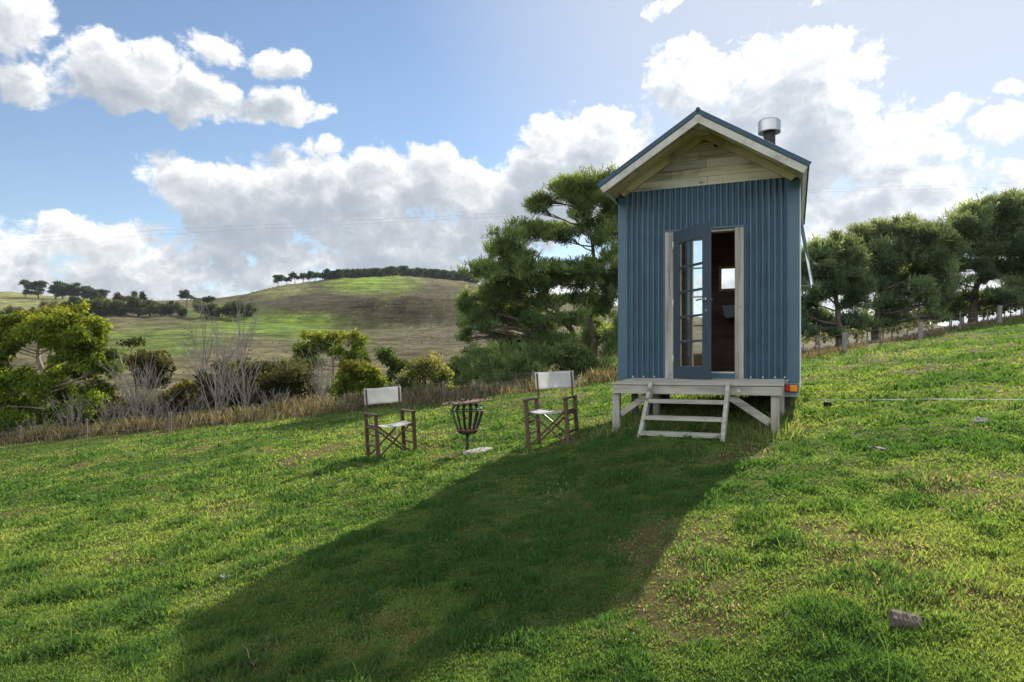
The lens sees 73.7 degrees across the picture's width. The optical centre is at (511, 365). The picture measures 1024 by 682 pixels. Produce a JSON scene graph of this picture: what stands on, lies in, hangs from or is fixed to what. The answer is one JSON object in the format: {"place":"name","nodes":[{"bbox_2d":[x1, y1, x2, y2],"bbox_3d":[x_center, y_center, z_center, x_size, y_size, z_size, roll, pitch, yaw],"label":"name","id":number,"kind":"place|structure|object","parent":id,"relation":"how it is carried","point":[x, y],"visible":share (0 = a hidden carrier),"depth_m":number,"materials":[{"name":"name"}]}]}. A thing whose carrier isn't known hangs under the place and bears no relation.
{"place":"outdoors","nodes":[
{"label":"outdoors","id":0,"kind":"place"},
{"bbox_2d":[0,276,945,407],"bbox_3d":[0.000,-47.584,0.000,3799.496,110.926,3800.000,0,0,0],"label":"hills","id":1,"kind":"structure","parent":0,"point":[284,325],"depth_m":348.01,"materials":[{"name":"plant"}]},
{"bbox_2d":[0,305,24,315],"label":"treeline tree","id":2,"kind":"object","parent":1,"relation":"on","point":[9,310],"visible":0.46,"depth_m":359.00,"materials":[{"name":"green plant"}]},
{"bbox_2d":[17,279,32,297],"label":"pine tree","id":3,"kind":"object","parent":1,"relation":"on","point":[23,282],"visible":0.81,"depth_m":599.20,"materials":[{"name":"green plant"}]},
{"bbox_2d":[25,280,49,297],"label":"pine tree","id":4,"kind":"object","parent":1,"relation":"on","point":[39,286],"visible":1,"depth_m":597.08,"materials":[{"name":"green plant"}]},
{"bbox_2d":[37,299,58,311],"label":"treeline tree","id":5,"kind":"object","parent":1,"relation":"on","point":[52,303],"visible":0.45,"depth_m":361.20,"materials":[{"name":"green plant"}]},
{"bbox_2d":[46,280,62,298],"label":"pine tree","id":6,"kind":"object","parent":1,"relation":"on","point":[53,287],"visible":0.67,"depth_m":596.41,"materials":[{"name":"green plant"}]},
{"bbox_2d":[52,283,68,298],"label":"pine tree","id":7,"kind":"object","parent":1,"relation":"on","point":[59,294],"visible":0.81,"depth_m":595.43,"materials":[{"name":"green plant"}]},
{"bbox_2d":[57,282,80,297],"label":"pine tree","id":8,"kind":"object","parent":1,"relation":"on","point":[67,290],"visible":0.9,"depth_m":594.17,"materials":[{"name":"green plant"}]},
{"bbox_2d":[68,295,84,310],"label":"treeline tree","id":9,"kind":"object","parent":1,"relation":"on","point":[74,300],"visible":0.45,"depth_m":358.05,"materials":[{"name":"green plant"}]},
{"bbox_2d":[73,285,93,298],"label":"pine tree","id":10,"kind":"object","parent":1,"relation":"on","point":[81,289],"visible":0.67,"depth_m":597.78,"materials":[{"name":"green plant"}]},
{"bbox_2d":[80,300,96,316],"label":"treeline tree","id":11,"kind":"object","parent":1,"relation":"on","point":[89,311],"visible":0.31,"depth_m":360.43,"materials":[{"name":"green plant"}]},
{"bbox_2d":[81,288,98,299],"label":"pine tree","id":12,"kind":"object","parent":1,"relation":"on","point":[91,291],"visible":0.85,"depth_m":594.85,"materials":[{"name":"green plant"}]},
{"bbox_2d":[86,289,110,297],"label":"pine tree","id":13,"kind":"object","parent":1,"relation":"on","point":[105,292],"visible":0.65,"depth_m":599.88,"materials":[{"name":"green plant"}]},
{"bbox_2d":[91,293,111,315],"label":"treeline tree","id":14,"kind":"object","parent":1,"relation":"on","point":[101,309],"visible":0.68,"depth_m":360.02,"materials":[{"name":"green plant"}]},
{"bbox_2d":[90,297,115,315],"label":"treeline tree","id":15,"kind":"object","parent":1,"relation":"on","point":[97,301],"visible":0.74,"depth_m":359.69,"materials":[{"name":"green plant"}]},
{"bbox_2d":[110,299,132,315],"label":"treeline tree","id":16,"kind":"object","parent":1,"relation":"on","point":[119,308],"visible":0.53,"depth_m":359.71,"materials":[{"name":"green plant"}]},
{"bbox_2d":[112,292,130,300],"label":"skyline tree","id":17,"kind":"object","parent":1,"relation":"on","point":[117,296],"visible":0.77,"depth_m":477.56,"materials":[{"name":"green plant"}]},
{"bbox_2d":[130,290,147,300],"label":"skyline tree","id":18,"kind":"object","parent":1,"relation":"on","point":[142,296],"visible":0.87,"depth_m":480.35,"materials":[{"name":"green plant"}]},
{"bbox_2d":[124,294,156,315],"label":"treeline tree","id":19,"kind":"object","parent":1,"relation":"on","point":[133,303],"visible":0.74,"depth_m":358.00,"materials":[{"name":"green plant"}]},
{"bbox_2d":[137,303,157,315],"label":"treeline tree","id":20,"kind":"object","parent":1,"relation":"on","point":[148,310],"visible":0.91,"depth_m":359.00,"materials":[{"name":"green plant"}]},
{"bbox_2d":[154,303,173,315],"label":"treeline tree","id":21,"kind":"object","parent":1,"relation":"on","point":[160,311],"visible":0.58,"depth_m":357.39,"materials":[{"name":"green plant"}]},
{"bbox_2d":[157,303,182,315],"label":"treeline tree","id":22,"kind":"object","parent":1,"relation":"on","point":[170,311],"visible":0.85,"depth_m":359.09,"materials":[{"name":"green plant"}]},
{"bbox_2d":[172,301,187,316],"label":"treeline tree","id":23,"kind":"object","parent":1,"relation":"on","point":[181,311],"visible":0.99,"depth_m":360.11,"materials":[{"name":"green plant"}]},
{"bbox_2d":[176,289,194,307],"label":"skyline tree","id":24,"kind":"object","parent":1,"relation":"on","point":[184,294],"visible":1,"depth_m":476.57,"materials":[{"name":"green plant"}]},
{"bbox_2d":[192,298,210,317],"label":"treeline tree","id":25,"kind":"object","parent":1,"relation":"on","point":[196,309],"visible":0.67,"depth_m":358.71,"materials":[{"name":"green plant"}]},
{"bbox_2d":[204,295,215,302],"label":"skyline tree","id":26,"kind":"object","parent":1,"relation":"on","point":[210,298],"visible":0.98,"depth_m":479.70,"materials":[{"name":"green plant"}]},
{"bbox_2d":[204,301,219,318],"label":"treeline tree","id":27,"kind":"object","parent":1,"relation":"on","point":[212,307],"visible":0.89,"depth_m":359.61,"materials":[{"name":"green plant"}]},
{"bbox_2d":[215,306,227,317],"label":"treeline tree","id":28,"kind":"object","parent":1,"relation":"on","point":[220,310],"visible":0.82,"depth_m":360.22,"materials":[{"name":"green plant"}]},
{"bbox_2d":[222,301,244,316],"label":"treeline tree","id":29,"kind":"object","parent":1,"relation":"on","point":[228,309],"visible":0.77,"depth_m":360.21,"materials":[{"name":"green plant"}]},
{"bbox_2d":[231,301,258,315],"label":"treeline tree","id":30,"kind":"object","parent":1,"relation":"on","point":[248,308],"visible":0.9,"depth_m":361.33,"materials":[{"name":"green plant"}]},
{"bbox_2d":[272,274,284,285],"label":"hill tree","id":31,"kind":"object","parent":1,"relation":"on","point":[277,278],"visible":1,"depth_m":543.81,"materials":[{"name":"green plant"}]},
{"bbox_2d":[288,271,299,283],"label":"hill tree","id":32,"kind":"object","parent":1,"relation":"on","point":[292,275],"visible":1,"depth_m":543.67,"materials":[{"name":"green plant"}]},
{"bbox_2d":[8,275,616,406],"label":"tussocks","id":33,"kind":"object","parent":1,"relation":"on","point":[367,336],"visible":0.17,"depth_m":259.07,"materials":[{"name":"plant"}]},
{"bbox_2d":[320,268,333,278],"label":"hill tree","id":34,"kind":"object","parent":1,"relation":"on","point":[326,273],"visible":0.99,"depth_m":510.98,"materials":[{"name":"green plant"}]},
{"bbox_2d":[330,269,344,278],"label":"hill tree","id":35,"kind":"object","parent":1,"relation":"on","point":[337,273],"visible":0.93,"depth_m":513.49,"materials":[{"name":"green plant"}]},
{"bbox_2d":[333,265,479,283],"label":"hilltop wood","id":36,"kind":"object","parent":1,"relation":"on","point":[431,273],"visible":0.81,"depth_m":554.46,"materials":[{"name":"green plant"}]},
{"bbox_2d":[2,183,1008,239],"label":"power cable","id":37,"kind":"object","parent":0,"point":[456,215],"visible":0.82,"depth_m":157.61,"materials":[{"name":"metal"}]},
{"bbox_2d":[9,186,1010,243],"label":"power cable","id":38,"kind":"object","parent":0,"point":[444,219],"visible":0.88,"depth_m":157.66,"materials":[{"name":"metal"}]},
{"bbox_2d":[0,315,1023,681],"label":"ground","id":39,"kind":"structure","parent":0,"point":[682,571],"depth_m":5.01,"materials":[{"name":"plant"}]},
{"bbox_2d":[0,407,58,437],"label":"green bush","id":40,"kind":"object","parent":39,"relation":"on","point":[17,416],"visible":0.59,"depth_m":26.82,"materials":[{"name":"green plant"}]},
{"bbox_2d":[16,413,63,429],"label":"bare shrub","id":41,"kind":"object","parent":39,"relation":"on","point":[43,421],"visible":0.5,"depth_m":26.23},
{"bbox_2d":[0,297,128,426],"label":"gum tree","id":42,"kind":"object","parent":39,"relation":"on","point":[74,337],"visible":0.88,"depth_m":27.79,"materials":[{"name":"green plant"}]},
{"bbox_2d":[47,389,93,429],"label":"bare sapling","id":43,"kind":"object","parent":39,"relation":"on","point":[77,418],"visible":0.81,"depth_m":26.28,"materials":[{"name":"plant"}]},
{"bbox_2d":[42,387,112,427],"bbox_3d":[-17.565,1.889,27.578,2.554,2.067,1.667,0,0,0],"label":"green bush","id":44,"kind":"object","parent":39,"relation":"on","point":[95,396],"visible":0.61,"depth_m":27.36,"materials":[{"name":"green plant"}]},
{"bbox_2d":[77,397,129,423],"bbox_3d":[-16.416,1.978,27.050,1.980,1.637,1.870,0,0,0],"label":"bare shrub","id":45,"kind":"object","parent":39,"relation":"on","point":[108,415],"visible":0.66,"depth_m":27.20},
{"bbox_2d":[105,383,128,414],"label":"scrub bush","id":46,"kind":"object","parent":39,"relation":"on","point":[117,397],"visible":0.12,"depth_m":29.75,"materials":[{"name":"green plant"}]},
{"bbox_2d":[105,400,140,421],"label":"scrub bush","id":47,"kind":"object","parent":39,"relation":"on","point":[119,407],"visible":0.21,"depth_m":28.12,"materials":[{"name":"green plant"}]},
{"bbox_2d":[103,395,144,421],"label":"bare shrub","id":48,"kind":"object","parent":39,"relation":"on","point":[122,414],"visible":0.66,"depth_m":26.81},
{"bbox_2d":[93,342,179,419],"bbox_3d":[-14.463,0.842,26.279,2.917,3.476,2.935,0,0,0],"label":"bare sapling","id":49,"kind":"object","parent":39,"relation":"on","point":[132,403],"visible":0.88,"depth_m":26.07,"materials":[{"name":"plant"}]},
{"bbox_2d":[122,391,167,418],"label":"scrub bush","id":50,"kind":"object","parent":39,"relation":"on","point":[143,400],"visible":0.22,"depth_m":28.15,"materials":[{"name":"green plant"}]},
{"bbox_2d":[116,336,176,396],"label":"topknot tree","id":51,"kind":"object","parent":39,"relation":"on","point":[141,356],"visible":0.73,"depth_m":30.23,"materials":[{"name":"green plant"}]},
{"bbox_2d":[131,401,179,422],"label":"bare shrub","id":52,"kind":"object","parent":39,"relation":"on","point":[151,411],"visible":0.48,"depth_m":25.80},
{"bbox_2d":[145,402,168,421],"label":"scrub bush","id":53,"kind":"object","parent":39,"relation":"on","point":[158,410],"visible":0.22,"depth_m":28.33,"materials":[{"name":"green plant"}]},
{"bbox_2d":[144,384,186,423],"bbox_3d":[-13.804,1.591,27.127,1.839,1.953,1.351,0,0,13],"label":"bare shrub","id":54,"kind":"object","parent":39,"relation":"on","point":[154,409],"visible":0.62,"depth_m":26.96,"materials":[{"name":"plant"}]},
{"bbox_2d":[154,395,201,416],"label":"bare shrub","id":55,"kind":"object","parent":39,"relation":"on","point":[167,408],"visible":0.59,"depth_m":26.12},
{"bbox_2d":[157,378,206,419],"bbox_3d":[-14.326,1.722,29.608,2.712,2.360,1.773,0,0,41],"label":"olive bush","id":56,"kind":"object","parent":39,"relation":"on","point":[182,395],"visible":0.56,"depth_m":29.29,"materials":[{"name":"green plant"}]},
{"bbox_2d":[179,389,217,415],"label":"bare shrub","id":57,"kind":"object","parent":39,"relation":"on","point":[201,406],"visible":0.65,"depth_m":26.79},
{"bbox_2d":[169,336,251,412],"bbox_3d":[-11.574,0.547,25.743,3.018,3.329,2.764,0,0,-40],"label":"bare sapling","id":58,"kind":"object","parent":39,"relation":"on","point":[220,403],"visible":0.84,"depth_m":25.78,"materials":[{"name":"wood"}]},
{"bbox_2d":[173,299,254,408],"bbox_3d":[-12.580,-0.164,29.485,3.248,5.836,2.230,0,0,25],"label":"bare sapling","id":59,"kind":"object","parent":39,"relation":"on","point":[203,358],"visible":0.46,"depth_m":29.36,"materials":[{"name":"wood"}]},
{"bbox_2d":[194,289,264,371],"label":"bare sapling","id":60,"kind":"object","parent":39,"relation":"on","point":[240,333],"visible":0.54,"depth_m":29.07,"materials":[{"name":"plant"}]},
{"bbox_2d":[208,340,267,408],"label":"bare sapling","id":61,"kind":"object","parent":39,"relation":"on","point":[236,383],"visible":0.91,"depth_m":25.88,"materials":[{"name":"wood"}]},
{"bbox_2d":[233,390,276,408],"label":"bare shrub","id":62,"kind":"object","parent":39,"relation":"on","point":[255,402],"visible":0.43,"depth_m":26.96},
{"bbox_2d":[191,357,319,411],"bbox_3d":[-10.553,1.011,27.951,5.517,2.739,3.037,0,0,0],"label":"dome bush","id":63,"kind":"object","parent":39,"relation":"on","point":[276,379],"visible":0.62,"depth_m":27.44,"materials":[{"name":"green plant"}]},
{"bbox_2d":[2,371,533,441],"bbox_3d":[-12.726,1.973,22.605,27.452,3.613,1.347,0,0,16],"label":"wire fence","id":64,"kind":"object","parent":39,"relation":"on","point":[170,419],"visible":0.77,"depth_m":21.38,"materials":[{"name":"metal"}]},
{"bbox_2d":[254,380,294,407],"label":"bare shrub","id":65,"kind":"object","parent":39,"relation":"on","point":[266,397],"visible":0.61,"depth_m":26.38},
{"bbox_2d":[259,389,306,405],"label":"bare shrub","id":66,"kind":"object","parent":39,"relation":"on","point":[282,397],"visible":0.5,"depth_m":26.22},
{"bbox_2d":[293,344,336,400],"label":"bare sapling","id":67,"kind":"object","parent":39,"relation":"on","point":[317,382],"visible":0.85,"depth_m":27.44,"materials":[{"name":"plant"}]},
{"bbox_2d":[290,328,370,401],"bbox_3d":[-8.140,0.274,31.060,3.784,4.014,2.029,0,0,0],"label":"gum tree","id":68,"kind":"object","parent":39,"relation":"on","point":[331,346],"visible":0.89,"depth_m":30.91,"materials":[{"name":"green plant"}]},
{"bbox_2d":[322,358,388,403],"bbox_3d":[-6.622,0.801,29.122,2.534,2.255,2.116,0,0,42],"label":"round bush","id":69,"kind":"object","parent":39,"relation":"on","point":[367,373],"visible":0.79,"depth_m":28.72,"materials":[{"name":"green plant"}]},
{"bbox_2d":[363,386,416,459],"bbox_3d":[-1.807,0.859,10.106,0.634,1.063,0.554,-4,1,-30],"label":"director chair","id":70,"kind":"object","parent":39,"relation":"on","point":[382,395],"visible":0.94,"depth_m":10.17,"materials":[{"name":"fabric"}]},
{"bbox_2d":[373,345,410,383],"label":"tree","id":71,"kind":"object","parent":39,"relation":"on","point":[394,363],"visible":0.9,"depth_m":30.89,"materials":[{"name":"green plant"}]},
{"bbox_2d":[382,375,411,393],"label":"grey green bush","id":72,"kind":"object","parent":39,"relation":"on","point":[392,384],"visible":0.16,"depth_m":28.19,"materials":[{"name":"green plant"}]},
{"bbox_2d":[399,350,461,392],"bbox_3d":[-3.470,0.578,28.442,2.800,2.517,1.819,0,0,22],"label":"soft bush","id":73,"kind":"object","parent":39,"relation":"on","point":[431,369],"visible":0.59,"depth_m":28.25,"materials":[{"name":"green plant"}]},
{"bbox_2d":[436,365,465,388],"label":"grey green bush","id":74,"kind":"object","parent":39,"relation":"on","point":[455,381],"visible":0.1,"depth_m":29.43,"materials":[{"name":"green plant"}]},
{"bbox_2d":[446,355,472,386],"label":"olive bush","id":75,"kind":"object","parent":39,"relation":"on","point":[453,365],"visible":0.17,"depth_m":29.91,"materials":[{"name":"green plant"}]},
{"bbox_2d":[450,403,484,449],"bbox_3d":[-0.620,0.918,9.460,0.480,0.770,0.480,0,0,0],"label":"fire basket","id":76,"kind":"object","parent":39,"relation":"on","point":[469,430],"visible":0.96,"depth_m":9.36,"materials":[{"name":"metal"}]},
{"bbox_2d":[442,398,491,404],"bbox_3d":[-0.620,0.503,9.460,0.700,0.087,0.704,0,0,0],"label":"fire grate","id":77,"kind":"object","parent":76,"relation":"on","point":[466,402],"visible":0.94,"depth_m":9.37,"materials":[{"name":"metal"}]},
{"bbox_2d":[463,447,491,454],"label":"stone slab","id":78,"kind":"structure","parent":39,"relation":"on","point":[483,449],"depth_m":9.36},
{"bbox_2d":[0,313,1023,445],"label":"dry grass","id":79,"kind":"structure","parent":39,"relation":"on","point":[424,395],"depth_m":21.67,"materials":[{"name":"plant"}]},
{"bbox_2d":[441,214,608,380],"bbox_3d":[0.544,-2.434,27.891,6.288,6.903,4.336,0,0,-23],"label":"pine tree","id":80,"kind":"object","parent":39,"relation":"on","point":[512,280],"visible":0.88,"depth_m":26.98,"materials":[{"name":"green plant"}]},
{"bbox_2d":[448,336,617,385],"bbox_3d":[1.090,0.008,25.314,7.055,2.134,3.502,0,0,0],"label":"pine bush","id":81,"kind":"object","parent":39,"relation":"on","point":[491,362],"visible":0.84,"depth_m":24.63,"materials":[{"name":"green plant"}]},
{"bbox_2d":[522,371,578,448],"bbox_3d":[0.518,0.590,9.047,0.602,1.010,0.527,-4,0,21],"label":"director chair","id":82,"kind":"object","parent":39,"relation":"on","point":[556,379],"visible":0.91,"depth_m":9.15,"materials":[{"name":"fabric"}]},
{"bbox_2d":[520,161,618,361],"bbox_3d":[3.356,-3.795,28.983,6.124,9.608,3.772,0,0,0],"label":"pine tree","id":83,"kind":"object","parent":39,"relation":"on","point":[582,194],"visible":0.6,"depth_m":28.28,"materials":[{"name":"green plant"}]},
{"bbox_2d":[611,378,784,441],"bbox_3d":[2.240,0.532,8.331,2.011,0.706,2.072,0,0,22],"label":"timber porch","id":84,"kind":"object","parent":39,"relation":"on","point":[649,388],"visible":0.92,"depth_m":8.02,"materials":[{"name":"white wood"}]},
{"bbox_2d":[597,107,813,418],"bbox_3d":[3.125,-1.353,10.446,2.719,4.446,3.820,0,0,22],"label":"tiny cabin","id":85,"kind":"object","parent":39,"relation":"on","point":[729,195],"visible":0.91,"depth_m":9.24,"materials":[{"name":"paint"}]},
{"bbox_2d":[672,221,712,378],"bbox_3d":[2.390,-0.834,9.106,0.174,2.023,0.802,0,0,-21],"label":"door","id":86,"kind":"structure","parent":85,"relation":"in","point":[702,230],"depth_m":9.09,"materials":[{"name":"paint"}]},
{"bbox_2d":[687,238,701,355],"bbox_3d":[3.286,-1.215,12.181,0.300,2.110,0.022,0,0,22],"label":"rear window","id":87,"kind":"structure","parent":85,"relation":"in","point":[688,243],"depth_m":12.22,"materials":[{"name":"wood"}]},
{"bbox_2d":[719,266,734,291],"bbox_3d":[3.896,-1.520,11.930,0.540,0.440,0.022,0,0,22],"label":"rear window","id":88,"kind":"structure","parent":85,"relation":"in","point":[720,267],"depth_m":12.00,"materials":[{"name":"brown wood"}]},
{"bbox_2d":[801,214,813,291],"bbox_3d":[4.300,-1.640,9.994,0.202,1.060,0.940,0,0,22],"label":"awning window","id":89,"kind":"structure","parent":85,"relation":"in","point":[811,285],"depth_m":9.83,"materials":[{"name":"white wood"}]},
{"bbox_2d":[801,333,835,345],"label":"pale bush","id":90,"kind":"object","parent":39,"relation":"on","point":[816,338],"visible":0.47,"depth_m":35.90,"materials":[{"name":"beige plant"}]},
{"bbox_2d":[801,228,879,345],"bbox_3d":[11.672,-2.825,25.487,4.043,4.689,2.645,0,0,0],"label":"pine tree","id":91,"kind":"object","parent":39,"relation":"on","point":[839,266],"visible":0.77,"depth_m":25.05,"materials":[{"name":"green plant"}]},
{"bbox_2d":[847,327,870,343],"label":"pale bush","id":92,"kind":"object","parent":39,"relation":"on","point":[856,335],"visible":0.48,"depth_m":32.92,"materials":[{"name":"beige plant"}]},
{"bbox_2d":[853,310,873,341],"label":"pale bush","id":93,"kind":"object","parent":39,"relation":"on","point":[862,332],"visible":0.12,"depth_m":38.80,"materials":[{"name":"green plant"}]},
{"bbox_2d":[867,446,886,450],"bbox_3d":[3.436,0.788,6.380,0.225,0.052,0.117,8,-1,-10],"label":"bark strip","id":94,"kind":"object","parent":39,"relation":"on","point":[877,448],"visible":0.53,"depth_m":6.34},
{"bbox_2d":[881,323,908,336],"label":"pale bush","id":95,"kind":"object","parent":39,"relation":"on","point":[895,330],"visible":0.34,"depth_m":33.80,"materials":[{"name":"green plant"}]},
{"bbox_2d":[888,609,922,629],"bbox_3d":[1.681,1.089,2.920,0.123,0.064,0.089,8,12,16],"label":"rock","id":96,"kind":"object","parent":39,"relation":"on","point":[899,618],"visible":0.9,"depth_m":2.90,"materials":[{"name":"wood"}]},
{"bbox_2d":[833,211,979,340],"bbox_3d":[15.831,-3.476,27.722,4.902,5.638,4.063,0,0,-34],"label":"pine tree","id":97,"kind":"object","parent":39,"relation":"on","point":[921,259],"visible":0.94,"depth_m":27.18,"materials":[{"name":"green plant"}]},
{"bbox_2d":[901,311,915,334],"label":"pale bush","id":98,"kind":"object","parent":39,"relation":"on","point":[913,325],"visible":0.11,"depth_m":39.95,"materials":[{"name":"green plant"}]},
{"bbox_2d":[818,301,1023,355],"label":"wire fence","id":99,"kind":"object","parent":39,"relation":"on","point":[920,329],"visible":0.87,"depth_m":20.49,"materials":[{"name":"wood"}]},
{"bbox_2d":[900,311,941,328],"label":"pale bush","id":100,"kind":"object","parent":39,"relation":"on","point":[925,323],"visible":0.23,"depth_m":35.02,"materials":[{"name":"green plant"}]},
{"bbox_2d":[938,308,967,324],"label":"roadside bush","id":101,"kind":"object","parent":39,"relation":"on","point":[956,318],"visible":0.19,"depth_m":30.82,"materials":[{"name":"green plant"}]},
{"bbox_2d":[973,417,987,422],"bbox_3d":[4.742,0.559,6.893,0.137,0.070,0.094,8,0,0],"label":"pale stone","id":102,"kind":"object","parent":39,"relation":"on","point":[978,419],"visible":0.69,"depth_m":6.86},
{"bbox_2d":[941,185,1023,322],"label":"pine tree","id":103,"kind":"object","parent":39,"relation":"on","point":[991,225],"visible":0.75,"depth_m":29.56,"materials":[{"name":"green plant"}]},
{"bbox_2d":[978,305,996,319],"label":"roadside bush","id":104,"kind":"object","parent":39,"relation":"on","point":[983,314],"visible":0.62,"depth_m":31.63,"materials":[{"name":"green plant"}]},
{"bbox_2d":[990,305,1009,316],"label":"roadside bush","id":105,"kind":"object","parent":39,"relation":"on","point":[1004,309],"visible":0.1,"depth_m":32.07,"materials":[{"name":"green plant"}]},
{"bbox_2d":[1003,305,1023,314],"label":"roadside bush","id":106,"kind":"object","parent":39,"relation":"on","point":[1015,308],"visible":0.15,"depth_m":32.48,"materials":[{"name":"green plant"}]},
{"bbox_2d":[0,0,1023,325],"label":"sky","id":107,"kind":"structure","parent":0,"point":[127,117],"materials":[{"name":"blue"}]},
{"bbox_2d":[816,399,1023,400],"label":"garden hose","id":108,"kind":"object","parent":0,"point":[930,399],"visible":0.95,"depth_m":8.70,"materials":[{"name":"plastic"}]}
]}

